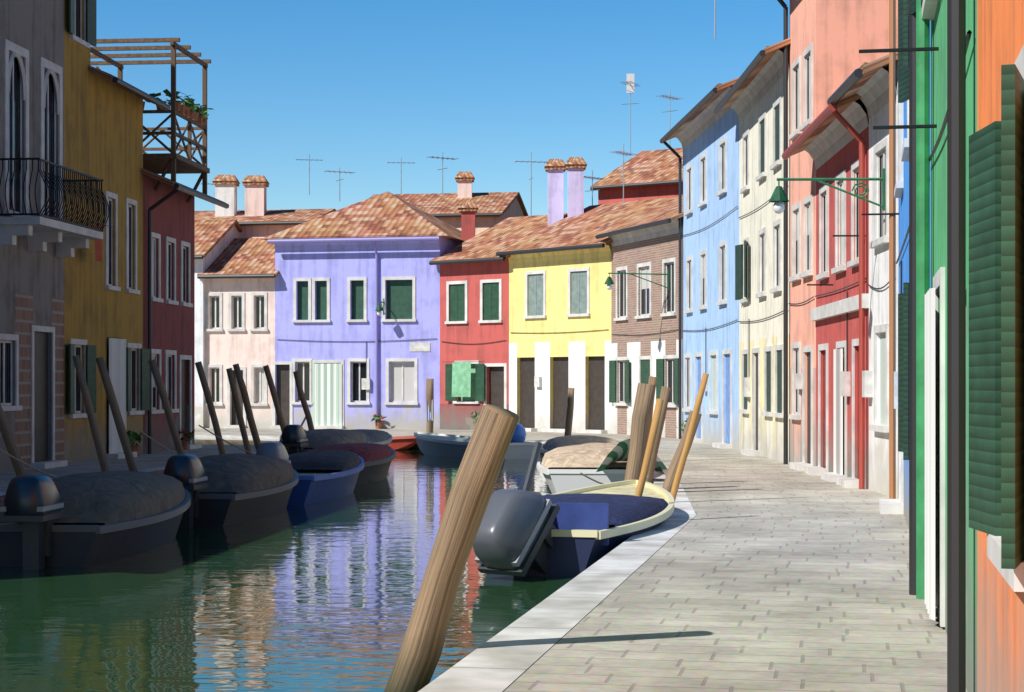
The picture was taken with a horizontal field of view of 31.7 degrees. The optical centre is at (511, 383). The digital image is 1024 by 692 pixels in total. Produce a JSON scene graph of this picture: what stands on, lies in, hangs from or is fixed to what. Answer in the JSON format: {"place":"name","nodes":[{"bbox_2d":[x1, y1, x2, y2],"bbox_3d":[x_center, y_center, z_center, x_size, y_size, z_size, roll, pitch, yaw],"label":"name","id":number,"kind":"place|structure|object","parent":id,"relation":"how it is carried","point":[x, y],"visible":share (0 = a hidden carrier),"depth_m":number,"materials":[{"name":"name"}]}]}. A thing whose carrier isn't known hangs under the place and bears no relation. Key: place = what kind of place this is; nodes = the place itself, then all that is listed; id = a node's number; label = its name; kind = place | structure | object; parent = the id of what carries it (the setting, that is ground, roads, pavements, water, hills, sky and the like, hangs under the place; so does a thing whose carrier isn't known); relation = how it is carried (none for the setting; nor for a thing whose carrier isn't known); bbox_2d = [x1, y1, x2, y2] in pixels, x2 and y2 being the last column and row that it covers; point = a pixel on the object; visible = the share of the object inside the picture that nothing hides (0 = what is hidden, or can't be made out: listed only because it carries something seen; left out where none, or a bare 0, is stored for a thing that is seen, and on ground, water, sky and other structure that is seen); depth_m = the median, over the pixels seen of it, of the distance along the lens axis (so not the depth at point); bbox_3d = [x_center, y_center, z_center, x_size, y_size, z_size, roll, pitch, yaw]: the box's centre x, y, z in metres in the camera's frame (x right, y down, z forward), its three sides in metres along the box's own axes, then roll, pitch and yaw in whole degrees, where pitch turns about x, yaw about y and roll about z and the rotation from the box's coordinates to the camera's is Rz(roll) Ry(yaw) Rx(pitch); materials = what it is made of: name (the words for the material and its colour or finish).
{"place":"outdoors","nodes":[
{"label":"outdoors","id":0,"kind":"place"},
{"bbox_2d":[9,51,56,77],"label":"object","id":1,"kind":"object","parent":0,"point":[45,69],"visible":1,"depth_m":33.69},
{"bbox_2d":[0,445,255,490],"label":"pavement","id":2,"kind":"structure","parent":0,"point":[152,460],"depth_m":35.77,"materials":[{"name":"grey stone"}]},
{"bbox_2d":[0,0,67,472],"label":"house","id":3,"kind":"structure","parent":2,"relation":"on","point":[32,331],"depth_m":34.04,"materials":[{"name":"brick"}]},
{"bbox_2d":[8,52,60,114],"bbox_3d":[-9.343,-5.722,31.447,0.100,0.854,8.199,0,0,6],"label":"window arch trim","id":4,"kind":"structure","parent":3,"relation":"attached to","point":[46,76],"depth_m":33.67,"materials":[{"name":"white stone"}]},
{"bbox_2d":[0,216,102,256],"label":"balcony slab","id":5,"kind":"structure","parent":3,"relation":"attached to","point":[39,232],"depth_m":33.78,"materials":[{"name":"white stone"}]},
{"bbox_2d":[0,158,108,231],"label":"balcony railing","id":6,"kind":"object","parent":3,"relation":"attached to","point":[91,187],"visible":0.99,"depth_m":33.47,"materials":[{"name":"black metal"}]},
{"bbox_2d":[94,224,101,261],"bbox_3d":[-8.460,-2.875,36.846,0.020,0.750,0.450,0,0,5],"label":"red laundry cloth","id":7,"kind":"object","parent":6,"relation":"hanging from","point":[98,250],"visible":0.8,"depth_m":36.84,"materials":[{"name":"red fabric"}]},
{"bbox_2d":[64,0,95,463],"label":"house","id":8,"kind":"structure","parent":2,"relation":"on","point":[79,28],"depth_m":36.65,"materials":[{"name":"yellow paint"}]},
{"bbox_2d":[0,452,255,495],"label":"kerb","id":9,"kind":"structure","parent":2,"relation":"on","point":[2,493],"depth_m":33.41,"materials":[{"name":"stone"}]},
{"bbox_2d":[88,65,170,460],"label":"ochre house","id":10,"kind":"structure","parent":2,"relation":"on","point":[117,271],"depth_m":39.17,"materials":[{"name":"yellow paint"}]},
{"bbox_2d":[141,168,228,453],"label":"red house","id":11,"kind":"structure","parent":0,"point":[168,275],"depth_m":43.15,"materials":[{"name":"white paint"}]},
{"bbox_2d":[91,38,210,202],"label":"wooden roof terrace","id":12,"kind":"structure","parent":11,"relation":"on","point":[173,163],"depth_m":43.20,"materials":[{"name":"brown wood"}]},
{"bbox_2d":[143,101,207,125],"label":"flower boxes","id":13,"kind":"object","parent":12,"relation":"on","point":[186,111],"visible":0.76,"depth_m":42.81,"materials":[{"name":"brown ceramic"}]},
{"bbox_2d":[145,89,214,118],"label":"potted plants","id":14,"kind":"object","parent":13,"relation":"in","point":[192,105],"visible":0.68,"depth_m":42.63,"materials":[{"name":"green plant"}]},
{"bbox_2d":[296,154,322,194],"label":"antenna","id":15,"kind":"object","parent":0,"point":[308,170],"visible":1,"depth_m":79.98,"materials":[{"name":"silver metal"}]},
{"bbox_2d":[0,450,690,691],"bbox_3d":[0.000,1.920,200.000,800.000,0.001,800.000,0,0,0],"label":"canal water","id":16,"kind":"structure","parent":0,"point":[318,597],"depth_m":15.82,"materials":[{"name":"green liquid"}]},
{"bbox_2d":[0,401,26,475],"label":"pole","id":17,"kind":"object","parent":16,"relation":"in","point":[9,439],"visible":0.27,"depth_m":22.95,"materials":[{"name":"brown wood"}]},
{"bbox_2d":[72,355,109,471],"bbox_3d":[-5.699,1.550,25.596,1.112,3.928,0.123,0,0,0],"label":"pole","id":18,"kind":"object","parent":16,"relation":"in","point":[90,413],"visible":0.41,"depth_m":25.55,"materials":[{"name":"brown wood"}]},
{"bbox_2d":[0,471,190,569],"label":"boat","id":19,"kind":"object","parent":16,"relation":"on","point":[83,519],"visible":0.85,"depth_m":19.32,"materials":[{"name":"grey"}]},
{"bbox_2d":[96,357,137,470],"bbox_3d":[-5.691,1.552,27.503,1.330,3.938,0.158,0,0,0],"label":"pole","id":20,"kind":"object","parent":16,"relation":"in","point":[117,417],"visible":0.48,"depth_m":27.46,"materials":[{"name":"brown wood"}]},
{"bbox_2d":[148,359,183,453],"bbox_3d":[-5.495,1.551,30.498,1.321,3.936,0.154,0,0,0],"label":"pole","id":21,"kind":"object","parent":16,"relation":"in","point":[167,408],"visible":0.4,"depth_m":30.46,"materials":[{"name":"brown wood"}]},
{"bbox_2d":[195,361,225,454],"bbox_3d":[-5.221,1.551,33.007,1.174,3.932,0.142,0,0,0],"label":"pole","id":22,"kind":"object","parent":16,"relation":"in","point":[210,405],"visible":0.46,"depth_m":32.96,"materials":[{"name":"brown wood"}]},
{"bbox_2d":[163,453,298,527],"bbox_3d":[-4.141,1.760,26.456,1.822,1.640,5.647,0,0,0],"label":"boat","id":23,"kind":"object","parent":16,"relation":"on","point":[227,489],"visible":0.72,"depth_m":24.84,"materials":[{"name":"grey"}]},
{"bbox_2d":[226,368,251,453],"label":"pole","id":24,"kind":"object","parent":16,"relation":"in","point":[245,438],"visible":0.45,"depth_m":34.95,"materials":[{"name":"brown wood"}]},
{"bbox_2d":[233,363,260,450],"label":"pole","id":25,"kind":"object","parent":16,"relation":"in","point":[249,410],"visible":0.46,"depth_m":36.45,"materials":[{"name":"brown wood"}]},
{"bbox_2d":[263,365,288,448],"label":"pole","id":26,"kind":"object","parent":16,"relation":"in","point":[274,395],"visible":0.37,"depth_m":39.45,"materials":[{"name":"brown wood"}]},
{"bbox_2d":[293,371,313,429],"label":"pole","id":27,"kind":"object","parent":16,"relation":"in","point":[303,401],"visible":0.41,"depth_m":42.44,"materials":[{"name":"brown wood"}]},
{"bbox_2d":[256,442,363,504],"bbox_3d":[-3.506,1.730,30.751,1.845,1.640,5.638,0,0,0],"label":"boat","id":28,"kind":"object","parent":16,"relation":"on","point":[326,475],"visible":0.54,"depth_m":30.01,"materials":[{"name":"blue"}]},
{"bbox_2d":[0,425,647,524],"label":"mooring ropes","id":29,"kind":"object","parent":16,"relation":"on","point":[26,464],"visible":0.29,"depth_m":23.70,"materials":[{"name":"beige"}]},
{"bbox_2d":[279,424,369,454],"bbox_3d":[-4.295,1.680,40.893,1.990,1.640,6.123,0,0,0],"label":"boat","id":30,"kind":"object","parent":16,"relation":"on","point":[294,439],"visible":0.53,"depth_m":39.47,"materials":[{"name":"grey"}]},
{"bbox_2d":[280,417,416,449],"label":"red boat","id":31,"kind":"object","parent":16,"relation":"on","point":[402,442],"visible":0.08,"depth_m":51.93,"materials":[{"name":"red wood"}]},
{"bbox_2d":[306,443,395,484],"bbox_3d":[-3.311,1.647,36.128,1.883,0.906,5.260,0,0,0],"label":"boat","id":32,"kind":"object","parent":16,"relation":"on","point":[378,458],"visible":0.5,"depth_m":35.17,"materials":[{"name":"grey"}]},
{"bbox_2d":[353,429,391,445],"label":"boat","id":33,"kind":"object","parent":16,"relation":"on","point":[379,437],"visible":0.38,"depth_m":45.36,"materials":[{"name":"grey"}]},
{"bbox_2d":[426,379,433,432],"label":"mooring post","id":34,"kind":"object","parent":16,"relation":"in","point":[430,396],"visible":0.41,"depth_m":51.52,"materials":[{"name":"brown wood"}]},
{"bbox_2d":[427,400,432,420],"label":"pole rag","id":35,"kind":"object","parent":34,"relation":"attached to","point":[429,410],"visible":1,"depth_m":51.50,"materials":[{"name":"white fabric"}]},
{"bbox_2d":[385,404,518,691],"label":"pole","id":36,"kind":"object","parent":16,"relation":"in","point":[434,606],"visible":0.99,"depth_m":10.68,"materials":[{"name":"brown wood"}]},
{"bbox_2d":[414,432,534,459],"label":"boat","id":37,"kind":"object","parent":16,"relation":"on","point":[439,444],"visible":0.52,"depth_m":47.49,"materials":[{"name":"grey"}]},
{"bbox_2d":[511,423,525,442],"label":"buoy","id":38,"kind":"object","parent":37,"relation":"on","point":[519,435],"visible":0.44,"depth_m":47.00,"materials":[{"name":"blue plastic"}]},
{"bbox_2d":[564,388,574,435],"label":"pole","id":39,"kind":"object","parent":16,"relation":"in","point":[569,410],"visible":0.35,"depth_m":45.43,"materials":[{"name":"brown wood"}]},
{"bbox_2d":[475,442,673,576],"bbox_3d":[0.822,1.679,20.418,1.910,2.191,6.617,0,0,13],"label":"boat","id":40,"kind":"object","parent":16,"relation":"on","point":[568,533],"visible":0.77,"depth_m":17.93,"materials":[{"name":"blue"}]},
{"bbox_2d":[540,435,619,453],"bbox_3d":[1.616,1.630,40.478,1.969,0.940,6.042,0,0,0],"label":"boat","id":41,"kind":"object","parent":16,"relation":"on","point":[552,443],"visible":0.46,"depth_m":39.25,"materials":[{"name":"grey"}]},
{"bbox_2d":[537,443,625,493],"bbox_3d":[1.482,1.581,32.710,2.100,1.038,6.557,0,0,0],"label":"boat","id":42,"kind":"object","parent":16,"relation":"on","point":[561,468],"visible":0.48,"depth_m":30.26,"materials":[{"name":"grey"}]},
{"bbox_2d":[595,439,667,474],"bbox_3d":[2.000,1.195,29.650,1.300,0.650,1.300,0,0,0],"label":"striped cloth","id":43,"kind":"object","parent":42,"relation":"on","point":[618,453],"visible":0.55,"depth_m":29.37,"materials":[{"name":"green fabric"}]},
{"bbox_2d":[625,383,654,480],"bbox_3d":[1.775,1.751,26.998,0.736,3.537,0.323,0,0,0],"label":"pole","id":44,"kind":"object","parent":16,"relation":"in","point":[644,410],"visible":0.38,"depth_m":26.89,"materials":[{"name":"brown wood"}]},
{"bbox_2d":[635,399,662,495],"bbox_3d":[1.352,1.692,20.752,0.864,3.042,0.103,0,0,-24],"label":"pole","id":45,"kind":"object","parent":16,"relation":"in","point":[648,451],"visible":0.37,"depth_m":20.82,"materials":[{"name":"brown wood"}]},
{"bbox_2d":[648,376,656,387],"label":"pole","id":46,"kind":"object","parent":16,"relation":"in","point":[652,380],"visible":0.07,"depth_m":36.93,"materials":[{"name":"brown wood"}]},
{"bbox_2d":[646,386,670,482],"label":"pole","id":47,"kind":"object","parent":16,"relation":"in","point":[664,394],"visible":0.26,"depth_m":28.54,"materials":[{"name":"brown wood"}]},
{"bbox_2d":[662,411,701,491],"bbox_3d":[2.150,1.964,26.601,1.298,3.147,0.229,0,0,0],"label":"pole","id":48,"kind":"object","parent":16,"relation":"in","point":[669,479],"visible":0.26,"depth_m":26.54,"materials":[{"name":"brown wood"}]},
{"bbox_2d":[671,373,708,501],"bbox_3d":[2.181,1.481,24.303,0.959,3.265,0.105,0,0,0],"label":"pole","id":49,"kind":"object","parent":16,"relation":"in","point":[688,437],"visible":0.56,"depth_m":24.27,"materials":[{"name":"brown wood"}]},
{"bbox_2d":[262,191,463,428],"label":"purple house","id":50,"kind":"structure","parent":0,"point":[342,273],"depth_m":64.42,"materials":[{"name":"purple paint"}]},
{"bbox_2d":[324,167,354,200],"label":"antenna","id":51,"kind":"object","parent":50,"relation":"on","point":[339,178],"visible":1,"depth_m":68.98,"materials":[{"name":"silver metal"}]},
{"bbox_2d":[375,298,384,315],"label":"wall lamp","id":52,"kind":"object","parent":50,"relation":"attached to","point":[379,308],"visible":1,"depth_m":63.50,"materials":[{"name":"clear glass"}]},
{"bbox_2d":[91,0,789,215],"label":"sky","id":53,"kind":"structure","parent":0,"point":[359,87],"materials":[{"name":"blue"}]},
{"bbox_2d":[370,192,528,235],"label":"house","id":54,"kind":"structure","parent":0,"point":[494,208],"depth_m":74.98,"materials":[{"name":"orange"}]},
{"bbox_2d":[387,158,413,193],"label":"antenna","id":55,"kind":"object","parent":54,"relation":"on","point":[401,162],"visible":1,"depth_m":77.99,"materials":[{"name":"silver metal"}]},
{"bbox_2d":[427,152,458,196],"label":"antenna","id":56,"kind":"object","parent":54,"relation":"on","point":[442,167],"visible":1,"depth_m":67.48,"materials":[{"name":"silver metal"}]},
{"bbox_2d":[455,172,474,197],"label":"chimney","id":57,"kind":"object","parent":54,"relation":"on","point":[464,180],"visible":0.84,"depth_m":76.20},
{"bbox_2d":[452,362,470,396],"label":"cloth","id":58,"kind":"object","parent":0,"point":[461,379],"visible":1,"depth_m":62.71,"materials":[{"name":"green fabric"}]},
{"bbox_2d":[429,213,567,429],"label":"red house","id":59,"kind":"structure","parent":0,"point":[474,291],"depth_m":62.86,"materials":[{"name":"red paint"}]},
{"bbox_2d":[458,201,478,242],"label":"red chimney","id":60,"kind":"object","parent":59,"relation":"on","point":[468,210],"visible":0.84,"depth_m":65.75,"materials":[{"name":"red paint"}]},
{"bbox_2d":[195,428,966,691],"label":"pavement","id":61,"kind":"structure","parent":0,"point":[759,574],"depth_m":13.13,"materials":[{"name":"grey stone"}]},
{"bbox_2d":[195,220,241,427],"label":"white house","id":62,"kind":"structure","parent":61,"relation":"on","point":[214,239],"depth_m":65.46,"materials":[{"name":"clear paint"}]},
{"bbox_2d":[197,238,278,427],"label":"peach house","id":63,"kind":"structure","parent":61,"relation":"on","point":[238,275],"depth_m":65.30,"materials":[{"name":"beige paint"}]},
{"bbox_2d":[130,422,477,455],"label":"flower pots","id":64,"kind":"object","parent":61,"relation":"on","point":[136,448],"visible":0.48,"depth_m":43.70,"materials":[{"name":"ceramic"}]},
{"bbox_2d":[180,414,383,438],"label":"pot flowers","id":65,"kind":"object","parent":64,"relation":"on","point":[188,436],"visible":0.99,"depth_m":43.82,"materials":[{"name":"red plant"}]},
{"bbox_2d":[126,410,686,445],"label":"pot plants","id":66,"kind":"object","parent":64,"relation":"on","point":[132,435],"visible":0.73,"depth_m":43.72,"materials":[{"name":"green plant"}]},
{"bbox_2d":[195,434,695,691],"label":"quay edge","id":67,"kind":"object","parent":61,"relation":"on","point":[505,658],"depth_m":12.31,"materials":[{"name":"stone"}]},
{"bbox_2d":[595,198,683,438],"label":"brick house","id":68,"kind":"structure","parent":61,"relation":"on","point":[647,242],"depth_m":55.27,"materials":[{"name":"brick"}]},
{"bbox_2d":[604,269,668,289],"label":"street lamp","id":69,"kind":"object","parent":68,"relation":"attached to","point":[609,281],"visible":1,"depth_m":53.15,"materials":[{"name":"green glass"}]},
{"bbox_2d":[713,37,790,463],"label":"cream house","id":70,"kind":"structure","parent":61,"relation":"on","point":[753,98],"depth_m":39.65,"materials":[{"name":"beige paint"}]},
{"bbox_2d":[777,0,897,470],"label":"salmon house","id":71,"kind":"structure","parent":61,"relation":"on","point":[830,39],"depth_m":34.12,"materials":[{"name":"pink paint"}]},
{"bbox_2d":[879,0,930,527],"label":"blue house","id":72,"kind":"structure","parent":61,"relation":"on","point":[899,189],"depth_m":22.15,"materials":[{"name":"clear paint"}]},
{"bbox_2d":[807,47,938,285],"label":"metal rods","id":73,"kind":"object","parent":72,"relation":"attached to","point":[901,50],"visible":1,"depth_m":12.93,"materials":[{"name":"black metal"}]},
{"bbox_2d":[907,0,976,691],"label":"green house","id":74,"kind":"structure","parent":61,"relation":"on","point":[950,565],"depth_m":9.03,"materials":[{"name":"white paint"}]},
{"bbox_2d":[908,0,915,594],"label":"drainpipe","id":75,"kind":"object","parent":74,"relation":"attached to","point":[912,312],"visible":0.48,"depth_m":13.64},
{"bbox_2d":[916,0,929,598],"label":"green pipe","id":76,"kind":"object","parent":74,"relation":"attached to","point":[922,166],"visible":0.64,"depth_m":13.39,"materials":[{"name":"green metal"}]},
{"bbox_2d":[496,196,682,433],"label":"yellow house","id":77,"kind":"structure","parent":0,"point":[560,270],"depth_m":60.07,"materials":[{"name":"yellow paint"}]},
{"bbox_2d":[515,152,546,216],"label":"antenna","id":78,"kind":"object","parent":77,"relation":"attached to","point":[531,178],"visible":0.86,"depth_m":65.99,"materials":[{"name":"silver metal"}]},
{"bbox_2d":[544,159,564,225],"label":"chimney","id":79,"kind":"object","parent":77,"relation":"on","point":[554,169],"visible":0.77,"depth_m":63.92,"materials":[{"name":"purple paint"}]},
{"bbox_2d":[564,157,586,217],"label":"chimney","id":80,"kind":"object","parent":77,"relation":"on","point":[575,167],"visible":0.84,"depth_m":63.42,"materials":[{"name":"purple paint"}]},
{"bbox_2d":[613,144,636,202],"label":"antenna","id":81,"kind":"object","parent":77,"relation":"attached to","point":[625,153],"visible":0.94,"depth_m":62.98,"materials":[{"name":"silver metal"}]},
{"bbox_2d":[584,170,607,204],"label":"antenna","id":82,"kind":"object","parent":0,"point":[592,178],"visible":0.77,"depth_m":64.98,"materials":[{"name":"silver metal"}]},
{"bbox_2d":[782,93,868,488],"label":"dark red house","id":83,"kind":"structure","parent":0,"point":[832,140],"depth_m":29.54,"materials":[{"name":"red paint"}]},
{"bbox_2d":[811,294,868,320],"bbox_3d":[5.439,-1.260,30.151,0.100,0.220,5.702,0,0,2],"label":"sign","id":84,"kind":"object","parent":83,"relation":"attached to","point":[841,307],"visible":1,"depth_m":29.55,"materials":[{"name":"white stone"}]},
{"label":"ground","id":85,"kind":"structure","parent":0,"visible":0},
{"bbox_2d":[0,445,254,506],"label":"quay wall","id":86,"kind":"structure","parent":85,"relation":"on","point":[3,496],"depth_m":25.80,"materials":[{"name":"stone"}]},
{"bbox_2d":[195,440,542,453],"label":"quay wall","id":87,"kind":"structure","parent":85,"relation":"on","point":[251,442],"depth_m":55.82,"materials":[{"name":"brick"}]},
{"bbox_2d":[195,435,653,483],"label":"kerb face","id":88,"kind":"object","parent":87,"relation":"on","point":[235,437],"visible":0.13,"depth_m":55.78},
{"label":"ground","id":89,"kind":"structure","parent":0},
{"bbox_2d":[195,209,335,237],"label":"roof","id":90,"kind":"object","parent":89,"relation":"on","point":[269,222],"visible":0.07,"depth_m":69.61,"materials":[{"name":"orange tile"}]},
{"bbox_2d":[212,175,239,216],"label":"white chimney","id":91,"kind":"object","parent":90,"relation":"on","point":[226,186],"visible":0.81,"depth_m":70.83,"materials":[{"name":"paint"}]},
{"bbox_2d":[241,175,268,215],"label":"chimney","id":92,"kind":"object","parent":90,"relation":"on","point":[256,186],"visible":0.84,"depth_m":70.62,"materials":[{"name":"pink paint"}]},
{"bbox_2d":[590,148,682,204],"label":"house","id":93,"kind":"structure","parent":89,"relation":"on","point":[652,174],"depth_m":68.52,"materials":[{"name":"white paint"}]},
{"bbox_2d":[622,72,638,152],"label":"antenna","id":94,"kind":"object","parent":93,"relation":"on","point":[629,82],"visible":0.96,"depth_m":69.98,"materials":[{"name":"silver metal"}]},
{"bbox_2d":[627,74,633,92],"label":"antenna panel","id":95,"kind":"object","parent":94,"relation":"attached to","point":[630,87],"visible":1,"depth_m":69.95,"materials":[{"name":"white"}]},
{"bbox_2d":[656,89,682,144],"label":"antenna","id":96,"kind":"object","parent":93,"relation":"on","point":[669,97],"visible":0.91,"depth_m":68.49,"materials":[{"name":"silver metal"}]},
{"bbox_2d":[660,77,738,449],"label":"light blue house","id":97,"kind":"structure","parent":89,"relation":"on","point":[704,135],"depth_m":47.47,"materials":[{"name":"blue paint"}]},
{"bbox_2d":[277,30,971,377],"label":"wall cables","id":98,"kind":"object","parent":97,"relation":"attached to","point":[968,34],"depth_m":33.29,"materials":[{"name":"grey"}]},
{"bbox_2d":[362,342,897,408],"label":"wall plaques","id":99,"kind":"object","parent":97,"relation":"attached to","point":[867,383],"visible":0.85,"depth_m":34.45,"materials":[{"name":"white"}]},
{"bbox_2d":[714,0,715,38],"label":"antenna","id":100,"kind":"object","parent":97,"relation":"attached to","point":[714,19],"visible":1,"depth_m":46.99,"materials":[{"name":"silver metal"}]},
{"bbox_2d":[827,52,898,498],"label":"white house","id":101,"kind":"structure","parent":89,"relation":"on","point":[868,83],"depth_m":26.30,"materials":[{"name":"paint"}]},
{"bbox_2d":[769,168,884,213],"bbox_3d":[4.539,-2.775,25.993,1.664,0.650,0.300,0,0,0],"label":"lamp","id":102,"kind":"object","parent":101,"relation":"attached to","point":[778,198],"visible":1,"depth_m":25.95,"materials":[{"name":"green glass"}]},
{"bbox_2d":[969,0,1023,691],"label":"orange house","id":103,"kind":"structure","parent":89,"relation":"on","point":[996,330],"depth_m":6.56,"materials":[{"name":"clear paint"}]}
]}

